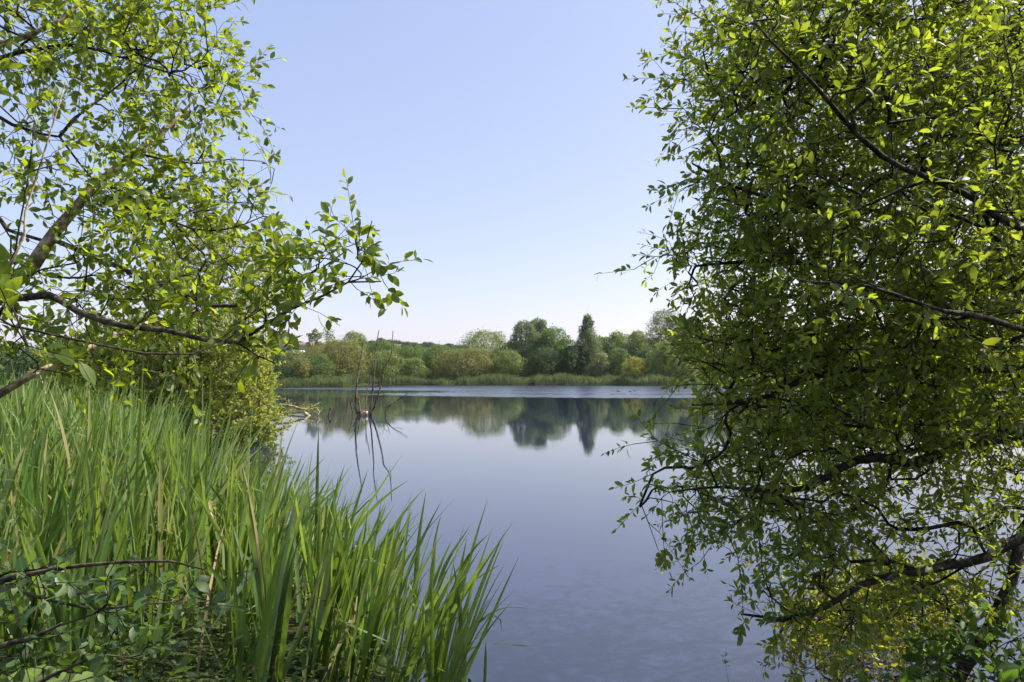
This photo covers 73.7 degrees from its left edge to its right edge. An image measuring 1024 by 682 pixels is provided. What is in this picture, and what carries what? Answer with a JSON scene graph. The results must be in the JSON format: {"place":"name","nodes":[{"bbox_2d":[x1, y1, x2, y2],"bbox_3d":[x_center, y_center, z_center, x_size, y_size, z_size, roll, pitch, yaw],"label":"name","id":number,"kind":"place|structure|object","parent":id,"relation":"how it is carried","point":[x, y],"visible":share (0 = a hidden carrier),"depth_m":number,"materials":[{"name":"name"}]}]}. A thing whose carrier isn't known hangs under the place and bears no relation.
{"place":"outdoors","nodes":[
{"label":"outdoors","id":0,"kind":"place"},
{"bbox_2d":[0,345,1014,681],"bbox_3d":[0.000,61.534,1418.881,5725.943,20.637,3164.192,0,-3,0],"label":"ground","id":1,"kind":"structure","parent":0,"point":[292,631],"depth_m":5.02,"materials":[{"name":"plant"}]},
{"bbox_2d":[0,469,33,557],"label":"nettle plant","id":2,"kind":"object","parent":1,"relation":"on","point":[2,543],"visible":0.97,"depth_m":2.87,"materials":[{"name":"green plant"}]},
{"bbox_2d":[0,341,42,384],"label":"willow tree","id":3,"kind":"object","parent":1,"relation":"on","point":[30,363],"visible":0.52,"depth_m":110.46,"materials":[{"name":"green plant"}]},
{"bbox_2d":[13,338,80,374],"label":"willow tree","id":4,"kind":"object","parent":1,"relation":"on","point":[39,356],"visible":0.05,"depth_m":114.62,"materials":[{"name":"green plant"}]},
{"bbox_2d":[8,664,113,681],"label":"dock plant","id":5,"kind":"object","parent":1,"relation":"on","point":[77,677],"visible":0.44,"depth_m":3.21,"materials":[{"name":"green plant"}]},
{"bbox_2d":[0,525,243,681],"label":"alder sapling","id":6,"kind":"object","parent":1,"relation":"on","point":[73,582],"visible":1,"depth_m":2.25,"materials":[{"name":"green plant"}]},
{"bbox_2d":[123,364,188,546],"bbox_3d":[-2.965,1.154,5.594,0.610,2.114,0.157,0,-3,5],"label":"reed plant","id":7,"kind":"object","parent":1,"relation":"on","point":[138,454],"visible":0.42,"depth_m":5.56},
{"bbox_2d":[18,218,296,447],"bbox_3d":[-12.915,-0.395,24.032,11.562,8.614,6.295,0,-3,0],"label":"willow bush","id":8,"kind":"object","parent":1,"relation":"on","point":[219,371],"visible":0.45,"depth_m":22.51,"materials":[{"name":"green plant"}]},
{"bbox_2d":[2,423,391,681],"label":"dry reed straw","id":9,"kind":"object","parent":1,"relation":"on","point":[207,599],"visible":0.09,"depth_m":4.51,"materials":[{"name":"plant"}]},
{"bbox_2d":[44,373,351,387],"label":"reeds","id":10,"kind":"object","parent":1,"relation":"on","point":[321,381],"visible":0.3,"depth_m":120.28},
{"bbox_2d":[153,385,250,563],"bbox_3d":[-2.652,1.316,5.790,1.038,1.958,0.215,0,-3,8],"label":"reed plant","id":11,"kind":"object","parent":1,"relation":"on","point":[190,467],"visible":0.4,"depth_m":5.76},
{"bbox_2d":[0,0,431,429],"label":"willow tree","id":12,"kind":"object","parent":1,"relation":"on","point":[146,211],"visible":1,"depth_m":3.78,"materials":[{"name":"green plant"}]},
{"bbox_2d":[193,360,254,594],"bbox_3d":[-2.736,1.264,6.394,0.649,2.168,0.160,0,-3,6],"label":"reed plant","id":13,"kind":"object","parent":1,"relation":"on","point":[202,458],"visible":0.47,"depth_m":6.35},
{"bbox_2d":[0,358,465,681],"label":"reed bed","id":14,"kind":"object","parent":1,"relation":"on","point":[42,432],"visible":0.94,"depth_m":5.08,"materials":[{"name":"plant"}]},
{"bbox_2d":[0,501,470,681],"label":"undergrowth","id":15,"kind":"object","parent":1,"relation":"on","point":[214,663],"visible":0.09,"depth_m":4.11,"materials":[{"name":"green plant"}]},
{"bbox_2d":[255,454,292,520],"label":"reed plant","id":16,"kind":"object","parent":1,"relation":"on","point":[282,483],"visible":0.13,"depth_m":8.91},
{"bbox_2d":[263,354,293,379],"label":"willow shrub","id":17,"kind":"object","parent":1,"relation":"on","point":[283,368],"visible":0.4,"depth_m":127.77,"materials":[{"name":"green plant"}]},
{"bbox_2d":[271,355,296,375],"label":"tree","id":18,"kind":"object","parent":1,"relation":"on","point":[288,360],"visible":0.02,"depth_m":182.81,"materials":[{"name":"green plant"}]},
{"bbox_2d":[280,466,302,513],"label":"reed plant","id":19,"kind":"object","parent":1,"relation":"on","point":[292,488],"visible":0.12,"depth_m":9.21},
{"bbox_2d":[281,348,308,377],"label":"tree","id":20,"kind":"object","parent":1,"relation":"on","point":[297,353],"visible":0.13,"depth_m":186.72,"materials":[{"name":"green plant"}]},
{"bbox_2d":[285,356,312,381],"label":"willow shrub","id":21,"kind":"object","parent":1,"relation":"on","point":[298,365],"visible":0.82,"depth_m":130.14,"materials":[{"name":"green plant"}]},
{"bbox_2d":[285,454,320,506],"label":"reed plant","id":22,"kind":"object","parent":1,"relation":"on","point":[300,480],"visible":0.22,"depth_m":9.53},
{"bbox_2d":[286,457,322,525],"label":"reed plant","id":23,"kind":"object","parent":1,"relation":"on","point":[297,478],"visible":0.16,"depth_m":9.20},
{"bbox_2d":[283,484,330,534],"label":"reed plant","id":24,"kind":"object","parent":1,"relation":"on","point":[298,499],"visible":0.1,"depth_m":8.60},
{"bbox_2d":[306,328,323,350],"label":"ash tree","id":25,"kind":"object","parent":1,"relation":"on","point":[313,335],"visible":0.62,"depth_m":178.01,"materials":[{"name":"green plant"}]},
{"bbox_2d":[294,342,337,379],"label":"willow tree","id":26,"kind":"object","parent":1,"relation":"on","point":[307,352],"visible":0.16,"depth_m":148.75,"materials":[{"name":"green plant"}]},
{"bbox_2d":[304,351,335,377],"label":"willow shrub","id":27,"kind":"object","parent":1,"relation":"on","point":[320,367],"visible":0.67,"depth_m":133.12,"materials":[{"name":"green plant"}]},
{"bbox_2d":[314,327,333,349],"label":"ash tree","id":28,"kind":"object","parent":1,"relation":"on","point":[327,334],"visible":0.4,"depth_m":181.92,"materials":[{"name":"plant"}]},
{"bbox_2d":[297,453,354,551],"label":"reed plant","id":29,"kind":"object","parent":1,"relation":"on","point":[341,514],"visible":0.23,"depth_m":7.12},
{"bbox_2d":[307,481,344,544],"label":"reed plant","id":30,"kind":"object","parent":1,"relation":"on","point":[321,510],"visible":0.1,"depth_m":8.02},
{"bbox_2d":[312,466,355,542],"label":"reed plant","id":31,"kind":"object","parent":1,"relation":"on","point":[338,492],"visible":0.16,"depth_m":8.43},
{"bbox_2d":[301,473,375,543],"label":"reed plant","id":32,"kind":"object","parent":1,"relation":"on","point":[356,504],"visible":0.22,"depth_m":7.03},
{"bbox_2d":[311,335,377,377],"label":"willow tree","id":33,"kind":"object","parent":1,"relation":"on","point":[349,358],"visible":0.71,"depth_m":139.96,"materials":[{"name":"green plant"}]},
{"bbox_2d":[336,330,369,375],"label":"willow tree","id":34,"kind":"object","parent":1,"relation":"on","point":[359,337],"visible":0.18,"depth_m":167.83,"materials":[{"name":"green plant"}]},
{"bbox_2d":[342,491,380,542],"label":"reed plant","id":35,"kind":"object","parent":1,"relation":"on","point":[348,523],"visible":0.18,"depth_m":6.98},
{"bbox_2d":[324,495,418,590],"bbox_3d":[-1.140,1.900,5.791,0.861,1.287,0.311,0,-3,0],"label":"reed plant","id":36,"kind":"object","parent":1,"relation":"on","point":[361,586],"visible":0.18,"depth_m":5.86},
{"bbox_2d":[338,477,409,533],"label":"reed plant","id":37,"kind":"object","parent":1,"relation":"on","point":[377,503],"visible":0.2,"depth_m":7.63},
{"bbox_2d":[361,500,393,556],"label":"reed plant","id":38,"kind":"object","parent":1,"relation":"on","point":[381,524],"visible":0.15,"depth_m":6.70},
{"bbox_2d":[364,338,399,375],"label":"ash tree","id":39,"kind":"object","parent":1,"relation":"on","point":[386,345],"visible":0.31,"depth_m":170.17,"materials":[{"name":"green plant"}]},
{"bbox_2d":[363,348,404,381],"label":"willow tree","id":40,"kind":"object","parent":1,"relation":"on","point":[389,368],"visible":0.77,"depth_m":148.97,"materials":[{"name":"green plant"}]},
{"bbox_2d":[374,519,398,601],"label":"reed plant","id":41,"kind":"object","parent":1,"relation":"on","point":[381,568],"visible":0.16,"depth_m":5.45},
{"bbox_2d":[365,502,407,569],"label":"reed plant","id":42,"kind":"object","parent":1,"relation":"on","point":[378,531],"visible":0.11,"depth_m":6.23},
{"bbox_2d":[349,508,428,617],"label":"reed plant","id":43,"kind":"object","parent":1,"relation":"on","point":[390,535],"visible":0.33,"depth_m":6.07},
{"bbox_2d":[364,513,420,604],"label":"reed plant","id":44,"kind":"object","parent":1,"relation":"on","point":[399,567],"visible":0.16,"depth_m":5.53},
{"bbox_2d":[388,339,401,343],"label":"hill tree","id":45,"kind":"object","parent":1,"relation":"on","point":[397,341],"visible":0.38,"depth_m":378.27,"materials":[{"name":"green plant"}]},
{"bbox_2d":[374,552,423,657],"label":"reed plant","id":46,"kind":"object","parent":1,"relation":"on","point":[375,654],"visible":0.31,"depth_m":5.39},
{"bbox_2d":[390,543,407,581],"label":"reed plant","id":47,"kind":"object","parent":1,"relation":"on","point":[398,561],"visible":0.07,"depth_m":6.38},
{"bbox_2d":[377,512,431,579],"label":"reed plant","id":48,"kind":"object","parent":1,"relation":"on","point":[396,558],"visible":0.19,"depth_m":5.72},
{"bbox_2d":[401,340,410,345],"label":"hill tree","id":49,"kind":"object","parent":1,"relation":"on","point":[406,343],"visible":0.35,"depth_m":418.17,"materials":[{"name":"green plant"}]},
{"bbox_2d":[383,495,430,648],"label":"reed plant","id":50,"kind":"object","parent":1,"relation":"on","point":[403,573],"visible":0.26,"depth_m":5.71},
{"bbox_2d":[372,504,446,667],"bbox_3d":[-0.753,1.887,5.276,0.638,1.185,0.322,2,-3,-34],"label":"reed plant","id":51,"kind":"object","parent":1,"relation":"on","point":[386,633],"visible":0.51,"depth_m":5.30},
{"bbox_2d":[392,343,428,376],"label":"ash tree","id":52,"kind":"object","parent":1,"relation":"on","point":[405,352],"visible":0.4,"depth_m":163.39,"materials":[{"name":"green plant"}]},
{"bbox_2d":[401,356,428,377],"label":"willow shrub","id":53,"kind":"object","parent":1,"relation":"on","point":[414,362],"visible":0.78,"depth_m":151.95,"materials":[{"name":"green plant"}]},
{"bbox_2d":[390,507,442,677],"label":"reed plant","id":54,"kind":"object","parent":1,"relation":"on","point":[404,593],"visible":0.62,"depth_m":5.04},
{"bbox_2d":[398,570,452,680],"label":"reed plant","id":55,"kind":"object","parent":1,"relation":"on","point":[417,638],"visible":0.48,"depth_m":4.92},
{"bbox_2d":[421,341,433,347],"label":"hill tree","id":56,"kind":"object","parent":1,"relation":"on","point":[427,343],"visible":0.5,"depth_m":428.16,"materials":[{"name":"green plant"}]},
{"bbox_2d":[389,567,472,681],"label":"reed plant","id":57,"kind":"object","parent":1,"relation":"on","point":[416,630],"visible":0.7,"depth_m":4.62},
{"bbox_2d":[406,535,460,652],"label":"reed plant","id":58,"kind":"object","parent":1,"relation":"on","point":[445,589],"visible":0.21,"depth_m":5.14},
{"bbox_2d":[417,341,454,378],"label":"willow tree","id":59,"kind":"object","parent":1,"relation":"on","point":[428,358],"visible":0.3,"depth_m":158.31,"materials":[{"name":"green plant"}]},
{"bbox_2d":[341,372,536,384],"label":"reeds","id":60,"kind":"object","parent":1,"relation":"on","point":[498,378],"visible":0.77,"depth_m":147.96,"materials":[{"name":"plant"}]},
{"bbox_2d":[424,542,480,681],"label":"reed plant","id":61,"kind":"object","parent":1,"relation":"on","point":[445,615],"visible":0.76,"depth_m":4.56,"materials":[{"name":"plant"}]},
{"bbox_2d":[427,345,479,379],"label":"willow tree","id":62,"kind":"object","parent":1,"relation":"on","point":[450,372],"visible":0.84,"depth_m":150.76,"materials":[{"name":"green plant"}]},
{"bbox_2d":[412,541,498,681],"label":"reed plant","id":63,"kind":"object","parent":1,"relation":"on","point":[421,660],"visible":0.54,"depth_m":4.71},
{"bbox_2d":[435,499,491,681],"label":"reed plant","id":64,"kind":"object","parent":1,"relation":"on","point":[453,617],"visible":0.58,"depth_m":4.78,"materials":[{"name":"plant"}]},
{"bbox_2d":[418,521,513,668],"bbox_3d":[-0.364,1.954,5.186,0.971,1.128,0.237,1,-3,-26],"label":"reed plant","id":65,"kind":"object","parent":1,"relation":"on","point":[437,572],"visible":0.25,"depth_m":5.09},
{"bbox_2d":[430,534,505,681],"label":"reed plant","id":66,"kind":"object","parent":1,"relation":"on","point":[449,676],"visible":0.98,"depth_m":4.27,"materials":[{"name":"plant"}]},
{"bbox_2d":[412,493,532,681],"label":"reed plant","id":67,"kind":"object","parent":1,"relation":"on","point":[416,567],"visible":0.38,"depth_m":5.11,"materials":[{"name":"plant"}]},
{"bbox_2d":[453,345,500,377],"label":"willow tree","id":68,"kind":"object","parent":1,"relation":"on","point":[478,354],"visible":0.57,"depth_m":153.42,"materials":[{"name":"green plant"}]},
{"bbox_2d":[456,327,512,374],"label":"willow tree","id":69,"kind":"object","parent":1,"relation":"on","point":[471,342],"visible":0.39,"depth_m":164.53,"materials":[{"name":"green plant"}]},
{"bbox_2d":[453,540,519,681],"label":"reed plant","id":70,"kind":"object","parent":1,"relation":"on","point":[476,649],"visible":0.77,"depth_m":4.50,"materials":[{"name":"plant"}]},
{"bbox_2d":[488,348,531,377],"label":"willow tree","id":71,"kind":"object","parent":1,"relation":"on","point":[512,366],"visible":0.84,"depth_m":155.13,"materials":[{"name":"green plant"}]},
{"bbox_2d":[505,317,543,376],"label":"poplar tree","id":72,"kind":"object","parent":1,"relation":"on","point":[528,329],"visible":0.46,"depth_m":162.49,"materials":[{"name":"green plant"}]},
{"bbox_2d":[526,317,547,373],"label":"poplar tree","id":73,"kind":"object","parent":1,"relation":"on","point":[540,325],"visible":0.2,"depth_m":168.22,"materials":[{"name":"green plant"}]},
{"bbox_2d":[524,345,567,375],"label":"alder tree","id":74,"kind":"object","parent":1,"relation":"on","point":[537,361],"visible":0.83,"depth_m":156.01,"materials":[{"name":"green plant"}]},
{"bbox_2d":[536,323,572,373],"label":"willow tree","id":75,"kind":"object","parent":1,"relation":"on","point":[548,337],"visible":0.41,"depth_m":161.80,"materials":[{"name":"green plant"}]},
{"bbox_2d":[562,339,575,366],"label":"tree","id":76,"kind":"object","parent":1,"relation":"on","point":[571,340],"visible":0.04,"depth_m":182.80,"materials":[{"name":"green plant"}]},
{"bbox_2d":[559,344,590,376],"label":"wood tree","id":77,"kind":"object","parent":1,"relation":"on","point":[568,354],"visible":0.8,"depth_m":156.51,"materials":[{"name":"green plant"}]},
{"bbox_2d":[570,310,603,377],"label":"poplar tree","id":78,"kind":"object","parent":1,"relation":"on","point":[588,342],"visible":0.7,"depth_m":158.57,"materials":[{"name":"green plant"}]},
{"bbox_2d":[592,351,611,378],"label":"willow shrub","id":79,"kind":"object","parent":1,"relation":"on","point":[601,357],"visible":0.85,"depth_m":155.04,"materials":[{"name":"green plant"}]},
{"bbox_2d":[590,335,614,360],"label":"tree","id":80,"kind":"object","parent":1,"relation":"on","point":[600,337],"visible":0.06,"depth_m":186.91,"materials":[{"name":"green plant"}]},
{"bbox_2d":[590,340,619,374],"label":"tree","id":81,"kind":"object","parent":1,"relation":"on","point":[608,347],"visible":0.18,"depth_m":170.86,"materials":[{"name":"green plant"}]},
{"bbox_2d":[601,330,629,352],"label":"willow tree","id":82,"kind":"object","parent":1,"relation":"on","point":[614,338],"visible":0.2,"depth_m":176.82,"materials":[{"name":"green plant"}]},
{"bbox_2d":[604,348,631,377],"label":"willow tree","id":83,"kind":"object","parent":1,"relation":"on","point":[616,360],"visible":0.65,"depth_m":155.48,"materials":[{"name":"green plant"}]},
{"bbox_2d":[615,333,642,349],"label":"tree","id":84,"kind":"object","parent":1,"relation":"on","point":[627,338],"visible":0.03,"depth_m":194.50,"materials":[{"name":"green plant"}]},
{"bbox_2d":[618,341,641,371],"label":"alder tree","id":85,"kind":"object","parent":1,"relation":"on","point":[632,345],"visible":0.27,"depth_m":166.64,"materials":[{"name":"green plant"}]},
{"bbox_2d":[620,355,646,377],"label":"willow shrub","id":86,"kind":"object","parent":1,"relation":"on","point":[634,372],"visible":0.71,"depth_m":140.98,"materials":[{"name":"green plant"}]},
{"bbox_2d":[626,329,650,365],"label":"willow tree","id":87,"kind":"object","parent":1,"relation":"on","point":[634,337],"visible":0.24,"depth_m":180.79,"materials":[{"name":"green plant"}]},
{"bbox_2d":[632,347,664,375],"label":"tree","id":88,"kind":"object","parent":1,"relation":"on","point":[642,352],"visible":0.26,"depth_m":160.78,"materials":[{"name":"green plant"}]},
{"bbox_2d":[645,340,680,377],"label":"willow tree","id":89,"kind":"object","parent":1,"relation":"on","point":[659,364],"visible":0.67,"depth_m":141.83,"materials":[{"name":"green plant"}]},
{"bbox_2d":[642,308,693,374],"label":"poplar tree","id":90,"kind":"object","parent":1,"relation":"on","point":[658,321],"visible":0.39,"depth_m":170.98,"materials":[{"name":"green plant"}]},
{"bbox_2d":[671,354,697,378],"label":"willow shrub","id":91,"kind":"object","parent":1,"relation":"on","point":[680,369],"visible":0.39,"depth_m":139.13,"materials":[{"name":"green plant"}]},
{"bbox_2d":[671,313,703,375],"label":"poplar tree","id":92,"kind":"object","parent":1,"relation":"on","point":[688,345],"visible":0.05,"depth_m":168.78,"materials":[{"name":"green plant"}]},
{"bbox_2d":[693,324,737,377],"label":"willow tree","id":93,"kind":"object","parent":1,"relation":"on","point":[705,369],"visible":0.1,"depth_m":148.95,"materials":[{"name":"green plant"}]},
{"bbox_2d":[532,371,1020,386],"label":"reeds","id":94,"kind":"object","parent":1,"relation":"on","point":[611,379],"visible":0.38,"depth_m":142.38,"materials":[{"name":"plant"}]},
{"bbox_2d":[594,0,1023,681],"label":"willow tree","id":95,"kind":"object","parent":1,"relation":"on","point":[960,300],"visible":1,"depth_m":3.33,"materials":[{"name":"green plant"}]},
{"bbox_2d":[755,542,997,677],"bbox_3d":[3.163,2.227,5.977,1.780,1.202,3.014,-1,-3,27],"label":"willow shrub","id":96,"kind":"object","parent":1,"relation":"on","point":[824,636],"visible":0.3,"depth_m":5.38,"materials":[{"name":"green plant"}]},
{"bbox_2d":[857,598,1023,681],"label":"elder bush","id":97,"kind":"object","parent":1,"relation":"on","point":[1005,670],"visible":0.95,"depth_m":3.22,"materials":[{"name":"green plant"}]},
{"bbox_2d":[994,626,1023,681],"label":"undergrowth","id":98,"kind":"object","parent":1,"relation":"on","point":[1015,654],"visible":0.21,"depth_m":4.64,"materials":[{"name":"green plant"}]},
{"bbox_2d":[0,0,1023,364],"label":"sky","id":99,"kind":"structure","parent":0,"point":[499,143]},
{"bbox_2d":[5,384,1023,681],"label":"water","id":100,"kind":"structure","parent":0,"point":[535,468],"depth_m":10.80,"materials":[{"name":"blue liquid"}]},
{"bbox_2d":[265,399,325,414],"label":"fallen branch","id":101,"kind":"object","parent":100,"relation":"on","point":[299,408],"visible":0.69,"depth_m":38.85,"materials":[{"name":"wood"}]},
{"bbox_2d":[304,409,319,415],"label":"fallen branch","id":102,"kind":"object","parent":100,"relation":"in","point":[307,414],"visible":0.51,"depth_m":37.81,"materials":[{"name":"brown wood"}]},
{"bbox_2d":[312,507,365,566],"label":"reed plant","id":103,"kind":"object","parent":100,"relation":"in","point":[353,536],"visible":0.09,"depth_m":6.52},
{"bbox_2d":[349,339,363,415],"bbox_3d":[-8.642,2.121,37.929,0.770,4.456,0.228,1,-3,-17],"label":"dead sapling","id":104,"kind":"object","parent":100,"relation":"in","point":[356,407],"visible":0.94,"depth_m":37.91,"materials":[{"name":"brown wood"}]},
{"bbox_2d":[365,376,370,415],"bbox_3d":[-7.995,3.139,37.950,0.293,2.393,0.084,1,-3,-21],"label":"dead sapling","id":105,"kind":"object","parent":100,"relation":"in","point":[367,392],"visible":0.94,"depth_m":37.92,"materials":[{"name":"brown wood"}]},
{"bbox_2d":[368,331,378,415],"bbox_3d":[-7.698,1.851,37.986,0.586,4.983,0.118,0,-3,-5],"label":"dead sapling","id":106,"kind":"object","parent":100,"relation":"in","point":[373,378],"visible":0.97,"depth_m":37.95,"materials":[{"name":"brown wood"}]},
{"bbox_2d":[370,333,392,415],"bbox_3d":[-7.273,1.876,37.984,1.286,4.926,0.121,0,-3,-2],"label":"dead sapling","id":107,"kind":"object","parent":100,"relation":"in","point":[382,379],"visible":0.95,"depth_m":37.95,"materials":[{"name":"brown wood"}]},
{"bbox_2d":[360,490,422,593],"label":"reed plant","id":108,"kind":"object","parent":100,"relation":"on","point":[400,516],"visible":0.16,"depth_m":6.81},
{"bbox_2d":[380,393,407,415],"bbox_3d":[-6.603,3.611,37.893,1.584,1.448,0.406,1,-3,-18],"label":"dead sapling","id":109,"kind":"object","parent":100,"relation":"on","point":[392,403],"visible":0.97,"depth_m":37.89,"materials":[{"name":"brown wood"}]},
{"bbox_2d":[837,339,878,364],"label":"willow tree","id":110,"kind":"object","parent":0,"point":[853,353],"visible":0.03,"depth_m":136.89,"materials":[{"name":"green plant"}]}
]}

